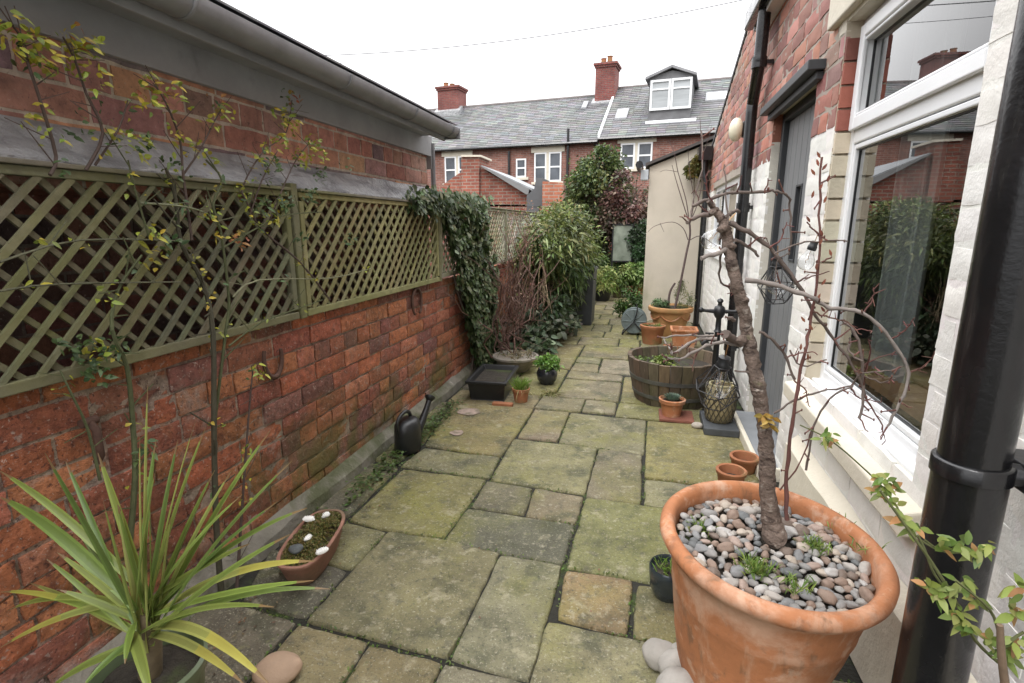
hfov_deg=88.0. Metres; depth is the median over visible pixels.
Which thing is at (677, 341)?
terracotta box
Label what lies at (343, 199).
trellis
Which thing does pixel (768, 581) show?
pebble
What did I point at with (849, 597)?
pebble
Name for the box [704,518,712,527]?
pebble
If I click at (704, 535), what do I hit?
pebble
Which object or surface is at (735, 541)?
pebble
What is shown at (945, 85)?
window
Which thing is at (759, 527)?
pebble
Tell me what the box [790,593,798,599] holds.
pebble
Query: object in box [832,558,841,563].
pebble
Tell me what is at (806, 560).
pebble
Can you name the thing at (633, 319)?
hose reel
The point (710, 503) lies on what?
pebble
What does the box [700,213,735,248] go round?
bulb light
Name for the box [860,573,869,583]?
pebble
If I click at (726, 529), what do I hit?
pebble
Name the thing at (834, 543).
pebble
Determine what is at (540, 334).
ground shrub
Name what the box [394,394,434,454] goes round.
watering can
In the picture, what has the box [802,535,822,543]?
pebble
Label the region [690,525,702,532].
pebble
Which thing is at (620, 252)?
glass panel
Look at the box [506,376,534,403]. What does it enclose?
grass pot
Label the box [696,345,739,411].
bulb light
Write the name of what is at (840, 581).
pebble
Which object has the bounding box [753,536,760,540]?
pebble
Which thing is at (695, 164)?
creeper
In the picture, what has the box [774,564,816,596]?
grass tuft
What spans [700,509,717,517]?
pebble
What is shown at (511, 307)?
bare shrub
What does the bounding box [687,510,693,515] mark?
pebble
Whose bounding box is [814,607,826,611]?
pebble
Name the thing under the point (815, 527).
pebble
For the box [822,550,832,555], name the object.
pebble
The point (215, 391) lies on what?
climbing rose
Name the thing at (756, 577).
pebble
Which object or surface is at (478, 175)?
brick extension
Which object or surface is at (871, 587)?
pebble
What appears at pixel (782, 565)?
pebble
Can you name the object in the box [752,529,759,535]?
pebble
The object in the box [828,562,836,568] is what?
pebble
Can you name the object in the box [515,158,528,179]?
window
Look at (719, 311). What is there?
garden tap post
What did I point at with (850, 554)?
pebble
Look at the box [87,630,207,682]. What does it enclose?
palm pot
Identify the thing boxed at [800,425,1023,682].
jasmine
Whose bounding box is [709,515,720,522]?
pebble
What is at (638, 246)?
evergreen shrub
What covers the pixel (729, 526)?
pebble
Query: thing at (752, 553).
pebble
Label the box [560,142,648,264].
tree
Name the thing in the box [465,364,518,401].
trough planter
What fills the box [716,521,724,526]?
pebble
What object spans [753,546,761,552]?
pebble
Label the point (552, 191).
yard wall
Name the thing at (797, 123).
door
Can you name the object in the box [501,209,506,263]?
trellis post
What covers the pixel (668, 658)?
stone
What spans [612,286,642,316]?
box shrub
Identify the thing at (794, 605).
pebble
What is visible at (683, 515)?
pebble
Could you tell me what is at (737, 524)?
pebble
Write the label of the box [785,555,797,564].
pebble
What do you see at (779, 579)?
pebble
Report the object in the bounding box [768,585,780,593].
pebble
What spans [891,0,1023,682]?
soil pipe
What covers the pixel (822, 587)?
pebble
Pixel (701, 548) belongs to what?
pebble
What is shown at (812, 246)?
bulb light
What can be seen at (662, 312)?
swagged pot
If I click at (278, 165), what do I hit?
climbing rose
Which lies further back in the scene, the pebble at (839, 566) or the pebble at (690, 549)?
the pebble at (690, 549)
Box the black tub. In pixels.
[595,264,622,301]
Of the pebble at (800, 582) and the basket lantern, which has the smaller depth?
the pebble at (800, 582)
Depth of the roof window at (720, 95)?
23.82 m
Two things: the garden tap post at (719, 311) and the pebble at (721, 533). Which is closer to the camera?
the pebble at (721, 533)
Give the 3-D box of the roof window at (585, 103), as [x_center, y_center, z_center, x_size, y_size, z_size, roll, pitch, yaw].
[3.624,-11.739,26.312,0.255,0.477,0.509,5,13,20]
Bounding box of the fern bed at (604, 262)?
[595,253,640,285]
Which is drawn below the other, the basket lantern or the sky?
the basket lantern
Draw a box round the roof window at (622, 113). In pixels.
[614,108,628,119]
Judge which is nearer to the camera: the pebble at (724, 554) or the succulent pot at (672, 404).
the pebble at (724, 554)
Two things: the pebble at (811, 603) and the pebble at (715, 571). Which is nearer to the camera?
the pebble at (811, 603)
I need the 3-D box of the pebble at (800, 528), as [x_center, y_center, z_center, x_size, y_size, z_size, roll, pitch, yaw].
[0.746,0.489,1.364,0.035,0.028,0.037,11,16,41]
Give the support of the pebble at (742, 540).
on the terracotta pot at (725, 631)
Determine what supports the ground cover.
on the path
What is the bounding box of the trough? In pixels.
[276,509,344,585]
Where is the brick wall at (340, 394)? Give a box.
[0,261,523,682]
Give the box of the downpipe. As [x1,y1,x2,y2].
[722,6,773,381]
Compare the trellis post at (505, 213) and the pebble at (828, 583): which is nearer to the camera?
the pebble at (828, 583)
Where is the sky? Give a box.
[221,0,751,108]
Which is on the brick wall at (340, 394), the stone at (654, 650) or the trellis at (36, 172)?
the trellis at (36, 172)
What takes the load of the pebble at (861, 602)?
on the terracotta pot at (725, 631)
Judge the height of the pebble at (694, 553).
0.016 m
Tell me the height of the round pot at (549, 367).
0.239 m
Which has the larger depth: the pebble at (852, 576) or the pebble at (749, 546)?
the pebble at (749, 546)
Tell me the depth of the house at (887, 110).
2.00 m
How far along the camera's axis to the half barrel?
3.55 m
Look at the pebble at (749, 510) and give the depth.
1.43 m
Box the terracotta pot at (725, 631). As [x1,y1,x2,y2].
[660,480,899,682]
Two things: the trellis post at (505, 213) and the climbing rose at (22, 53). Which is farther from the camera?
the trellis post at (505, 213)
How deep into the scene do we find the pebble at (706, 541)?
1.32 m
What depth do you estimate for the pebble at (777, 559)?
1.25 m
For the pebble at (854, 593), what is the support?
on the terracotta pot at (725, 631)
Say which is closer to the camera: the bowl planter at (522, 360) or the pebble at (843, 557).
the pebble at (843, 557)
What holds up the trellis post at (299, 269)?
on the brick wall at (340, 394)
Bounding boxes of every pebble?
[676,523,683,529]
[678,535,688,543]
[680,512,689,519]
[682,520,690,527]
[684,544,694,553]
[685,519,695,524]
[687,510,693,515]
[688,541,696,547]
[689,537,697,542]
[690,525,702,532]
[692,530,700,539]
[692,550,698,556]
[694,504,704,509]
[694,544,707,552]
[694,557,707,566]
[697,553,705,561]
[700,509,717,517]
[700,539,710,544]
[701,532,707,538]
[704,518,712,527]
[704,548,717,558]
[705,501,715,506]
[706,559,717,568]
[707,525,715,531]
[707,567,720,577]
[708,532,718,539]
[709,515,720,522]
[711,540,718,546]
[714,507,722,512]
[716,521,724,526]
[716,527,730,532]
[716,529,728,537]
[717,542,734,552]
[717,556,725,564]
[718,500,731,509]
[719,537,730,542]
[720,514,726,522]
[721,551,728,558]
[722,577,738,586]
[723,570,732,577]
[724,563,732,570]
[726,509,738,519]
[726,524,733,528]
[728,536,743,548]
[728,553,737,558]
[730,565,744,577]
[732,497,742,504]
[732,520,745,528]
[734,548,744,557]
[736,528,748,535]
[738,506,756,515]
[738,510,749,520]
[738,579,747,588]
[740,538,749,543]
[744,542,753,550]
[744,587,755,595]
[745,517,754,524]
[746,534,753,540]
[748,524,756,528]
[748,574,760,579]
[748,579,758,586]
[749,551,756,557]
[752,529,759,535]
[753,506,760,513]
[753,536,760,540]
[753,541,761,546]
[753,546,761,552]
[754,584,768,593]
[756,524,761,530]
[759,577,774,585]
[760,546,770,552]
[760,595,770,600]
[761,550,768,557]
[763,589,783,601]
[768,559,777,566]
[768,573,777,579]
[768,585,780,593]
[771,556,783,562]
[772,568,780,575]
[772,579,778,587]
[774,551,783,557]
[777,576,786,583]
[778,562,785,568]
[779,546,792,557]
[779,567,802,578]
[779,584,789,592]
[781,597,794,606]
[782,517,794,527]
[785,525,798,536]
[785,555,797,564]
[785,562,799,569]
[789,603,801,608]
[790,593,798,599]
[792,514,804,520]
[792,537,805,542]
[793,549,803,560]
[795,524,809,536]
[795,600,806,606]
[796,542,810,551]
[797,520,808,525]
[797,587,815,601]
[798,563,811,570]
[798,579,808,587]
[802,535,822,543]
[802,557,810,562]
[804,606,813,610]
[805,574,820,584]
[805,600,815,608]
[806,562,821,570]
[807,524,823,531]
[807,549,819,556]
[812,556,823,566]
[814,601,824,607]
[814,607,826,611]
[815,533,833,542]
[815,568,827,576]
[817,588,837,605]
[818,586,833,592]
[819,579,834,588]
[820,556,830,564]
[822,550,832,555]
[823,526,833,534]
[824,567,837,577]
[827,608,836,611]
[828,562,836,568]
[830,548,840,555]
[831,540,839,545]
[832,534,840,539]
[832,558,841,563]
[833,544,848,552]
[833,577,847,586]
[833,586,844,593]
[834,593,844,599]
[836,563,844,569]
[836,599,846,608]
[838,569,846,578]
[840,554,847,560]
[842,562,857,572]
[842,585,852,592]
[844,600,860,608]
[845,594,852,600]
[846,550,861,561]
[846,579,854,587]
[847,571,858,580]
[850,559,859,566]
[850,589,859,599]
[854,581,861,588]
[855,598,866,606]
[857,579,867,585]
[858,561,870,575]
[859,586,873,602]
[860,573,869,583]
[864,584,875,592]
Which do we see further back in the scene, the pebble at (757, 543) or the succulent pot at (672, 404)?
the succulent pot at (672, 404)
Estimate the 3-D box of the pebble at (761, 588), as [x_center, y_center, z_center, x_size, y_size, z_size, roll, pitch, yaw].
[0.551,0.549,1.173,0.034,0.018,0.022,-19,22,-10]
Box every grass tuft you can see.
[678,514,717,532]
[732,548,782,583]
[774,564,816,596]
[795,531,831,556]
[849,535,890,553]
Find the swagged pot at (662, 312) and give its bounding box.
[648,278,695,336]
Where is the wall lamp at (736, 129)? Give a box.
[729,118,744,141]
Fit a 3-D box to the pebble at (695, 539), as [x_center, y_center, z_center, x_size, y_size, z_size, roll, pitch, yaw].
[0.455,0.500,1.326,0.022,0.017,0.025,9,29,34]
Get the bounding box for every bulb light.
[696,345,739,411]
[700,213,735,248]
[757,246,796,303]
[797,235,817,269]
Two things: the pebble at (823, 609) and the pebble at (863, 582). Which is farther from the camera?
the pebble at (863, 582)
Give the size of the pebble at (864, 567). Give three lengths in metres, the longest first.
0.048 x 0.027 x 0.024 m
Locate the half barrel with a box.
[628,345,717,409]
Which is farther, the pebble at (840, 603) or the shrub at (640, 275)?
the shrub at (640, 275)
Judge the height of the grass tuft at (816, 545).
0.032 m
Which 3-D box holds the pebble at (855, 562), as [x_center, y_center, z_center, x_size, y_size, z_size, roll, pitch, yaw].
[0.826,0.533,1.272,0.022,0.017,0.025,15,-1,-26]
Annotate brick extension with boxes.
[437,155,534,255]
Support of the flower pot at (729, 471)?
on the path
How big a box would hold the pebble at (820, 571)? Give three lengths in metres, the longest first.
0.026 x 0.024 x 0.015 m
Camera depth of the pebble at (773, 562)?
1.24 m
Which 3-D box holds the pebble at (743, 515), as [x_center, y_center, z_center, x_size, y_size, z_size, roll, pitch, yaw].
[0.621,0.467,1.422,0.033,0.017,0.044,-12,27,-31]
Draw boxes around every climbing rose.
[0,5,183,560]
[105,65,235,239]
[140,152,371,598]
[234,88,358,300]
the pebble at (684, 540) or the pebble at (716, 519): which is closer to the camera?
the pebble at (684, 540)
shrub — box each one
[433,191,570,358]
[503,302,582,354]
[609,269,629,297]
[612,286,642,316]
[616,261,639,296]
[624,217,646,264]
[627,261,644,294]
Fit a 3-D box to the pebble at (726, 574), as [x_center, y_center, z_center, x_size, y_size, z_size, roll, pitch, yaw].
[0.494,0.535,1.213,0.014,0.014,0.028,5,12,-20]
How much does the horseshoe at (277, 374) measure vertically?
0.124 m
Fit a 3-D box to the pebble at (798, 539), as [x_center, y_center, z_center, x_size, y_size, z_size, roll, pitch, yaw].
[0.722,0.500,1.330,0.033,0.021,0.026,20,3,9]
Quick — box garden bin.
[574,266,598,324]
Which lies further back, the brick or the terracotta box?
the terracotta box
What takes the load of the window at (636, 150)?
in the terraced house at (675, 105)
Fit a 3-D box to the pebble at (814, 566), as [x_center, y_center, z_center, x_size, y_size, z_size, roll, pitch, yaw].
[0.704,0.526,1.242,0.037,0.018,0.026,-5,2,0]
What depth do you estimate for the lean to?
13.11 m
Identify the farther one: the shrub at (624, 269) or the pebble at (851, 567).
the shrub at (624, 269)
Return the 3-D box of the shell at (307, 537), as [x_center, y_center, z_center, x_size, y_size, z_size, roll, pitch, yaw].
[-0.720,0.693,1.871,0.021,0.018,0.040,3,13,14]
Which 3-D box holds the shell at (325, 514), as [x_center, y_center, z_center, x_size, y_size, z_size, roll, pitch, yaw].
[-0.710,0.661,2.019,0.033,0.020,0.023,-9,15,-37]
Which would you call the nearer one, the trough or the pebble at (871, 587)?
the pebble at (871, 587)
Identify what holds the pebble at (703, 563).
on the terracotta pot at (725, 631)
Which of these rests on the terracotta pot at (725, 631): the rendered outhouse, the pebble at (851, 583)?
the pebble at (851, 583)
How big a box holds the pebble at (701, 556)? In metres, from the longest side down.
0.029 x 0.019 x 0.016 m
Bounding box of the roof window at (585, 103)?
[581,101,588,108]
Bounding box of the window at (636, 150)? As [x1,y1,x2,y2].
[617,138,656,171]
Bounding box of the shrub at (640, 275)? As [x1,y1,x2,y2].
[627,261,644,294]
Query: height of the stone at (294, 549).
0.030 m
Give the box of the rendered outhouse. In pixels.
[635,135,713,322]
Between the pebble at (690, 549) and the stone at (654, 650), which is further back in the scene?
the stone at (654, 650)
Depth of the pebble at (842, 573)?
1.22 m
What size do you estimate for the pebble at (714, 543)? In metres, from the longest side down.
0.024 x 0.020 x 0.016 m
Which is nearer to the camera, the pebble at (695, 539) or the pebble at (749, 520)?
the pebble at (695, 539)
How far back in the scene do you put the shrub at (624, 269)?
8.91 m
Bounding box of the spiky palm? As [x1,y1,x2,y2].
[0,386,328,682]
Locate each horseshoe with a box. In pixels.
[261,348,283,379]
[411,287,422,314]
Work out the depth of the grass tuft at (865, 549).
1.30 m
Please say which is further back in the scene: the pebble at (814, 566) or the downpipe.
the downpipe
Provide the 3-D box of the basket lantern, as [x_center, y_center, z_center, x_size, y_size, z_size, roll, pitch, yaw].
[1.254,0.363,3.193,0.188,0.235,0.188,3,13,14]
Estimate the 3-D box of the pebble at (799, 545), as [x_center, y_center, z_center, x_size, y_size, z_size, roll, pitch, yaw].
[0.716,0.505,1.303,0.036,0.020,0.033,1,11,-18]
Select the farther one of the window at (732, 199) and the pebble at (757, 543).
the window at (732, 199)
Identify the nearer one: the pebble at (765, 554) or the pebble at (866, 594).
the pebble at (866, 594)
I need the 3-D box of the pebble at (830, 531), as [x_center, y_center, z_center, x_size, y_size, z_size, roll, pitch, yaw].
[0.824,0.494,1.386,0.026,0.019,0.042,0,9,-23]
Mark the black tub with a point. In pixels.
(604, 292)
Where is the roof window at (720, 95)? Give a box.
[705,91,726,101]
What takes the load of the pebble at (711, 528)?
on the terracotta pot at (725, 631)
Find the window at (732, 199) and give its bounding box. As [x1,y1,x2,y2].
[712,176,739,249]
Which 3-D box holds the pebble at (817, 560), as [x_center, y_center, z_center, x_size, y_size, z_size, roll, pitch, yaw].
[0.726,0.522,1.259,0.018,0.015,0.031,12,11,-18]
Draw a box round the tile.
[659,408,693,423]
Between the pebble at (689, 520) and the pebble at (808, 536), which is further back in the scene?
the pebble at (689, 520)
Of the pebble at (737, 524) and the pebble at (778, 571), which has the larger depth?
the pebble at (737, 524)
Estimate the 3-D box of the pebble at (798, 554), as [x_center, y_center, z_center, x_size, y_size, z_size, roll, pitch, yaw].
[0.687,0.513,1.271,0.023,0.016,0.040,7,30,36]
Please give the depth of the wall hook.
1.35 m
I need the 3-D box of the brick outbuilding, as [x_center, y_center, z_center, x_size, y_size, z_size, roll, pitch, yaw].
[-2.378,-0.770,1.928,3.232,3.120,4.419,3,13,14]
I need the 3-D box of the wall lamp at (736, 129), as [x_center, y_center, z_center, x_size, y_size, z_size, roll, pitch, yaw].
[1.691,-1.585,3.968,0.130,0.170,0.138,3,13,14]
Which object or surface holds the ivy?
attached to the trellis at (497, 222)
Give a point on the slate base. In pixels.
(729, 429)
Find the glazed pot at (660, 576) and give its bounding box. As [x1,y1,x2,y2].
[649,554,673,602]
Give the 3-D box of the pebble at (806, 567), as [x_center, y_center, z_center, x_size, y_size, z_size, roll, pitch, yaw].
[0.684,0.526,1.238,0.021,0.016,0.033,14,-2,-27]
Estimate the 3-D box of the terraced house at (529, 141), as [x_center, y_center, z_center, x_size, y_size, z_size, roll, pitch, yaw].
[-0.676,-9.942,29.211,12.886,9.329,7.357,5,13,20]
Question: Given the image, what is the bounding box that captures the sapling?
[648,122,714,307]
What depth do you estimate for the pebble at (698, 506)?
1.46 m
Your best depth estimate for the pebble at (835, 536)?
1.35 m
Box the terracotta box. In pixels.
[670,325,698,348]
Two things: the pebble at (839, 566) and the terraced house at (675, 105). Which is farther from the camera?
the terraced house at (675, 105)
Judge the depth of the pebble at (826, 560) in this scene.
1.26 m
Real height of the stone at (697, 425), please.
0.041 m
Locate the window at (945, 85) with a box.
[812,0,996,475]
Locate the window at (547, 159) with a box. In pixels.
[531,145,564,184]
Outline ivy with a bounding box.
[400,184,501,372]
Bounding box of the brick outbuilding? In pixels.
[0,0,459,380]
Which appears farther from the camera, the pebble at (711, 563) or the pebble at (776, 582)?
the pebble at (711, 563)
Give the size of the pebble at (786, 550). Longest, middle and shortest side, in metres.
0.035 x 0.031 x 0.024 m
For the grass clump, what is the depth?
3.83 m
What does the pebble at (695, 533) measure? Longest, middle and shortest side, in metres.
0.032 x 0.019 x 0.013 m
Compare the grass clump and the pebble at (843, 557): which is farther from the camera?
the grass clump
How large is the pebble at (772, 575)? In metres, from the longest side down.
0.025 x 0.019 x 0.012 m
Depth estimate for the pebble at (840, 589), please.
1.18 m
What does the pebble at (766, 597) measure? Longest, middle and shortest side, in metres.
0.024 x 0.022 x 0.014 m
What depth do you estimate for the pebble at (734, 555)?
1.26 m
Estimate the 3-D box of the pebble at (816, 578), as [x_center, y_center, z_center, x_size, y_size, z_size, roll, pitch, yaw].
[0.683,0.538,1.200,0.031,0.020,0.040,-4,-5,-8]
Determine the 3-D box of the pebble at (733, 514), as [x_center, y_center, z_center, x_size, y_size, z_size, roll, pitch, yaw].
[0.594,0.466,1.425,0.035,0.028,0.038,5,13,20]
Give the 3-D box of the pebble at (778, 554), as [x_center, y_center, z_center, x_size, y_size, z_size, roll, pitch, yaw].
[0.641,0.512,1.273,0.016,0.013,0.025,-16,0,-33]
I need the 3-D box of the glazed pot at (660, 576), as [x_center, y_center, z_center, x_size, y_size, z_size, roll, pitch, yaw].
[0.516,0.780,1.748,0.128,0.129,0.128,-2,12,-8]
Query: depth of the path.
2.01 m
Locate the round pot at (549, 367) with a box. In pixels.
[532,352,564,384]
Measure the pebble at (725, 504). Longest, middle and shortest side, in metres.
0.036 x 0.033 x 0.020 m
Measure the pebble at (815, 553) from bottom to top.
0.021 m
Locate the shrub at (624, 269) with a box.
[616,261,639,296]
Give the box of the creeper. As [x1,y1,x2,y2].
[682,154,708,193]
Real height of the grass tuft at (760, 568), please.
0.034 m
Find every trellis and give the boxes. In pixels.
[0,156,299,398]
[297,188,439,315]
[440,203,505,277]
[507,209,542,260]
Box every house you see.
[396,55,621,212]
[593,64,731,206]
[688,0,1023,682]
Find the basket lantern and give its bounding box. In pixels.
[703,380,736,423]
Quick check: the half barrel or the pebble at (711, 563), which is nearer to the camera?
the pebble at (711, 563)
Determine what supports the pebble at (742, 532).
on the terracotta pot at (725, 631)
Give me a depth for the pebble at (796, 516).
1.43 m
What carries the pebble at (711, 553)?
on the terracotta pot at (725, 631)
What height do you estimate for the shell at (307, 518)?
0.020 m
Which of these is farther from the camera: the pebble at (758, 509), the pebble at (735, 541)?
the pebble at (758, 509)
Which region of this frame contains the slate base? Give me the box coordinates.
[699,410,739,437]
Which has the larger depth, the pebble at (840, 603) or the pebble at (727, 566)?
the pebble at (727, 566)
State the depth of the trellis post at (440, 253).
3.55 m
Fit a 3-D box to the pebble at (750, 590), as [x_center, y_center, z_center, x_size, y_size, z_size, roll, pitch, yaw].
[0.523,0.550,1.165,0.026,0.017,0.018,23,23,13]
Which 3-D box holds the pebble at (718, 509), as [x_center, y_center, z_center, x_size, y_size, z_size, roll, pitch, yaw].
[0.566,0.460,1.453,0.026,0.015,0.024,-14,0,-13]
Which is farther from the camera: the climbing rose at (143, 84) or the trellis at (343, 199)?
the trellis at (343, 199)
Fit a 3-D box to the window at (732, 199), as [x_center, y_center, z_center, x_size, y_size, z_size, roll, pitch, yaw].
[2.008,-1.138,4.845,0.050,0.650,2.270,3,13,14]
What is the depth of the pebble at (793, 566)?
1.23 m
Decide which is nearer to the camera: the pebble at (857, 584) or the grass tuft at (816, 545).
the pebble at (857, 584)
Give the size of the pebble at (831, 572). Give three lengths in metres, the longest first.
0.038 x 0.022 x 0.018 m
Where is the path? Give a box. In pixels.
[189,294,845,682]
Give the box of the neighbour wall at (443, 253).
[428,215,455,277]
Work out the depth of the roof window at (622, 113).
24.65 m
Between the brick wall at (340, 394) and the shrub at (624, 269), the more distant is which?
the shrub at (624, 269)
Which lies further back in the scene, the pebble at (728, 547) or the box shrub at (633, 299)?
the box shrub at (633, 299)
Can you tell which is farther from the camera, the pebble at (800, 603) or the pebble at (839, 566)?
the pebble at (839, 566)
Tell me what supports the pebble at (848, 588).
on the terracotta pot at (725, 631)
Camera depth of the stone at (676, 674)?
1.35 m
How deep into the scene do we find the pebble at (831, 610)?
1.12 m
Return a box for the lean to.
[527,178,549,211]
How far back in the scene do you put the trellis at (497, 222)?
4.76 m
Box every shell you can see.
[302,515,314,521]
[304,534,311,541]
[315,546,328,554]
[322,511,329,517]
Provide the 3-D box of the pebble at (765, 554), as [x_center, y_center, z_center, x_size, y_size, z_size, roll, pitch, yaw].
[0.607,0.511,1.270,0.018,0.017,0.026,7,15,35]
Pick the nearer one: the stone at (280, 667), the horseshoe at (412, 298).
the stone at (280, 667)
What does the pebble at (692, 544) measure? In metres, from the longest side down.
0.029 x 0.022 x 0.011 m
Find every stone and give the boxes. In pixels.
[252,651,302,682]
[288,544,303,554]
[642,638,671,671]
[656,666,693,682]
[658,648,680,673]
[691,422,702,428]
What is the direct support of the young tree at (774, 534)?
on the terracotta pot at (725, 631)
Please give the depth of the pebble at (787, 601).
1.13 m
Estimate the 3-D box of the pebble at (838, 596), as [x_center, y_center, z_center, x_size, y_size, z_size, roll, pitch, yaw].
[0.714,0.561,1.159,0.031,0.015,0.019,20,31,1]
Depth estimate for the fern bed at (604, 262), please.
9.70 m
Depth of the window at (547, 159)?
24.89 m
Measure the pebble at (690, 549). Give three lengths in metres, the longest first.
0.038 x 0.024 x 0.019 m
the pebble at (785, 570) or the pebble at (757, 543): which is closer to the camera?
the pebble at (785, 570)
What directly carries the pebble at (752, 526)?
on the terracotta pot at (725, 631)
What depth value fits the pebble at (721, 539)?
1.31 m
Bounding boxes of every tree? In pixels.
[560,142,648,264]
[657,127,934,548]
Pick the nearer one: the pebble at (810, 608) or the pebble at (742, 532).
the pebble at (810, 608)
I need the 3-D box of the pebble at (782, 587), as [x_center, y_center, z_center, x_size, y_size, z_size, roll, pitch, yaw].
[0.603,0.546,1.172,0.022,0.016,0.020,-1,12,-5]
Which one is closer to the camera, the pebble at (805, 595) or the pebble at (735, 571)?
the pebble at (805, 595)
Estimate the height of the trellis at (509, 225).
0.508 m
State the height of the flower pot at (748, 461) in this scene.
0.086 m
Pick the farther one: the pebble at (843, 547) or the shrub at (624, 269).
the shrub at (624, 269)
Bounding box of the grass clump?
[537,388,564,398]
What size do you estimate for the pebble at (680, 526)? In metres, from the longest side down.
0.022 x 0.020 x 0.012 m
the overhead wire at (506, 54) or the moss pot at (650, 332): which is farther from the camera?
the overhead wire at (506, 54)
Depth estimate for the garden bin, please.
6.48 m
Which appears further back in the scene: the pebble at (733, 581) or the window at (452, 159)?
the window at (452, 159)
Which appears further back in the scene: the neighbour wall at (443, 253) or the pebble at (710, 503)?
the neighbour wall at (443, 253)
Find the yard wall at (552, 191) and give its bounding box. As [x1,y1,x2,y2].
[542,181,563,208]
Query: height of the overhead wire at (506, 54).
1.791 m
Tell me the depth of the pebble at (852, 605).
1.14 m
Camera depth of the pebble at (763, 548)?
1.28 m
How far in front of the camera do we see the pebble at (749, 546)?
1.29 m
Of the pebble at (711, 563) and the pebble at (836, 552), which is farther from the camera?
the pebble at (836, 552)
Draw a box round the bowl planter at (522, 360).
[492,345,538,372]
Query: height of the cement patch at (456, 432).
0.003 m
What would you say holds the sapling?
on the swagged pot at (662, 312)
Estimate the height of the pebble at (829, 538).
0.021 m
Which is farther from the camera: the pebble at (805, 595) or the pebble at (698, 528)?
the pebble at (698, 528)
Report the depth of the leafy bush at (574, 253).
5.59 m
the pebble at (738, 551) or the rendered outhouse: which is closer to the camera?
the pebble at (738, 551)
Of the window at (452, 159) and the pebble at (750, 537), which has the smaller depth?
the pebble at (750, 537)
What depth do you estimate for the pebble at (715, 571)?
1.21 m
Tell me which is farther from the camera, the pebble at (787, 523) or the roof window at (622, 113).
the roof window at (622, 113)
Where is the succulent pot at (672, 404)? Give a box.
[659,392,685,417]
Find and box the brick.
[492,401,512,406]
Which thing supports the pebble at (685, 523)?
on the terracotta pot at (725, 631)
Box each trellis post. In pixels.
[281,183,306,318]
[431,212,441,281]
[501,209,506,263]
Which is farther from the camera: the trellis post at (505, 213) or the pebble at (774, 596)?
the trellis post at (505, 213)
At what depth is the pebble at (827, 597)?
1.15 m
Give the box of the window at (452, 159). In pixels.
[442,150,472,182]
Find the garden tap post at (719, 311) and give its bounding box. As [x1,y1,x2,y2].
[698,298,737,410]
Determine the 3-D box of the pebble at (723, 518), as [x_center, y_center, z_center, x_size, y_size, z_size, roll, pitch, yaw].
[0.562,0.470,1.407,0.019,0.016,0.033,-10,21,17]
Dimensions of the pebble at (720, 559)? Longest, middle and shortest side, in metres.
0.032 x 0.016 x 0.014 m
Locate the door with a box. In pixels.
[759,88,816,433]
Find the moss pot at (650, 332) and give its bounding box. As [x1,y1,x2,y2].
[639,322,665,344]
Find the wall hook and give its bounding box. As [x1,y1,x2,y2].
[77,415,104,463]
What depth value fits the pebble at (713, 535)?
1.33 m
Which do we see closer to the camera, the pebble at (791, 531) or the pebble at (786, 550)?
the pebble at (786, 550)
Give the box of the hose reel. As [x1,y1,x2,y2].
[621,304,646,334]
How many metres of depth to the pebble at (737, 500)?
1.49 m
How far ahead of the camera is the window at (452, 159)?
26.59 m
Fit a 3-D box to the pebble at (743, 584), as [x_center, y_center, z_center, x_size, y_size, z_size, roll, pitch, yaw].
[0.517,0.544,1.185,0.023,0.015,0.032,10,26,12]
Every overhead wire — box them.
[326,0,741,55]
[386,36,629,62]
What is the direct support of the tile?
on the path
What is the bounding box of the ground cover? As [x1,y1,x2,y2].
[188,304,854,682]
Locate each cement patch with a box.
[450,430,462,435]
[457,408,480,415]
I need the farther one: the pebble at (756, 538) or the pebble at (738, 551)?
the pebble at (756, 538)
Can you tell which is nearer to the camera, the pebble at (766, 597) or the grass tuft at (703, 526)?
the pebble at (766, 597)
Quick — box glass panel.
[611,224,633,268]
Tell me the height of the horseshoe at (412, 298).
0.174 m
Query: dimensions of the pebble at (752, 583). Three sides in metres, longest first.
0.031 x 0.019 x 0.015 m
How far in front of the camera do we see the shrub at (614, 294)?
8.96 m
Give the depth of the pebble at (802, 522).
1.41 m
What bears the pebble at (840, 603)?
on the terracotta pot at (725, 631)
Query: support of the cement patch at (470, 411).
on the path
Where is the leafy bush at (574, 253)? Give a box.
[513,198,606,336]
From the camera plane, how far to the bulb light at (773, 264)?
1.27 m
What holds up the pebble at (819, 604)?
on the terracotta pot at (725, 631)

